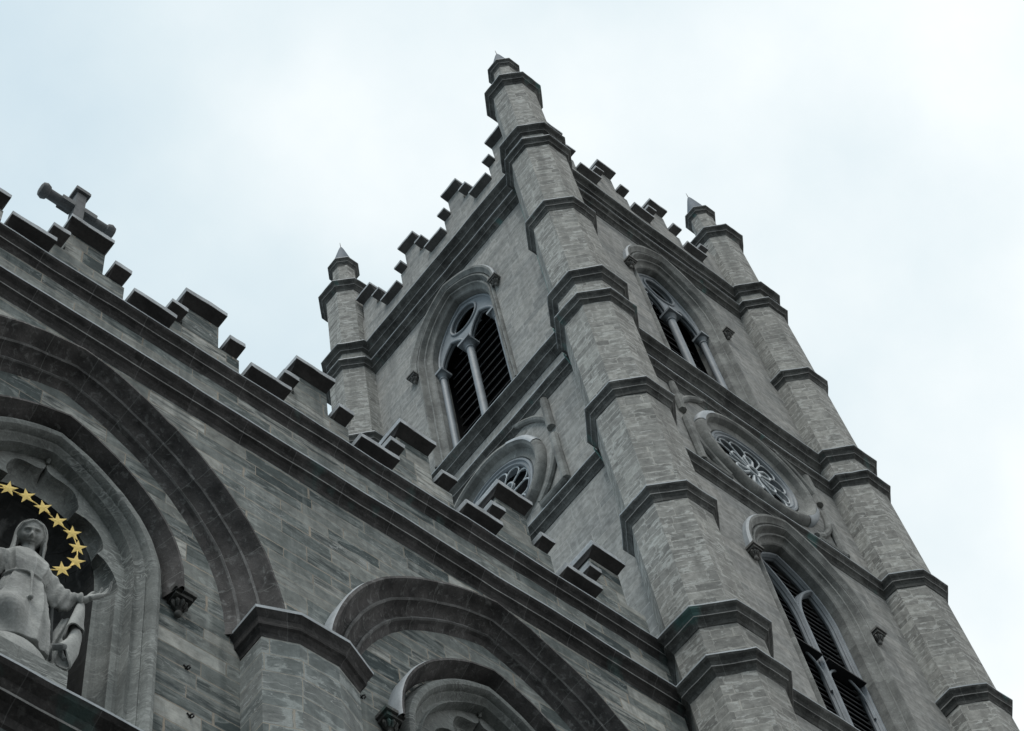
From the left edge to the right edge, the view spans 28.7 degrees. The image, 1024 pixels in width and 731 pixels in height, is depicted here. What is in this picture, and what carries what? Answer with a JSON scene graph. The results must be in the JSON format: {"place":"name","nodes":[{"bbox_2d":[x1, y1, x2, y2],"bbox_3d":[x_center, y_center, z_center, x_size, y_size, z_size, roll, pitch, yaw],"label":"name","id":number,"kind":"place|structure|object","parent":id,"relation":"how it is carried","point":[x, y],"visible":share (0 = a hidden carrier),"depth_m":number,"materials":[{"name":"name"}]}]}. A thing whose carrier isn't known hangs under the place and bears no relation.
{"place":"outdoors","nodes":[
{"label":"outdoors","id":0,"kind":"place"},
{"bbox_2d":[0,187,688,730],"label":"church facade","id":1,"kind":"structure","parent":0,"point":[264,551],"depth_m":34.30,"materials":[{"name":"stone"}]},
{"bbox_2d":[0,481,112,688],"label":"madonna statue","id":2,"kind":"object","parent":1,"relation":"on","point":[34,593],"visible":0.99,"depth_m":27.56,"materials":[{"name":"stone"}]},
{"bbox_2d":[37,182,115,236],"bbox_3d":[-8.652,-2.833,39.642,1.727,2.899,0.366,34,-72,-22],"label":"stone cross","id":3,"kind":"object","parent":1,"relation":"on","point":[76,200],"visible":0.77,"depth_m":40.08,"materials":[{"name":"grey stone"}]},
{"bbox_2d":[0,0,1023,730],"label":"sky","id":4,"kind":"structure","parent":0,"point":[866,157],"materials":[{"name":"white"}]},
{"bbox_2d":[318,51,1019,730],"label":"bell tower","id":5,"kind":"structure","parent":0,"point":[580,355],"depth_m":56.13,"materials":[{"name":"stone"}]},
{"bbox_2d":[454,435,546,519],"bbox_3d":[-0.416,3.893,54.811,0.624,4.399,4.410,34,-72,-22],"label":"rose window","id":6,"kind":"structure","parent":5,"relation":"in","point":[520,463],"depth_m":55.50,"materials":[{"name":"stone"}]},
{"bbox_2d":[694,411,819,526],"bbox_3d":[6.679,2.916,55.280,4.394,4.396,0.619,34,-72,-22],"label":"rose window","id":7,"kind":"structure","parent":5,"relation":"in","point":[751,462],"depth_m":55.78,"materials":[{"name":"stone"}]}
]}

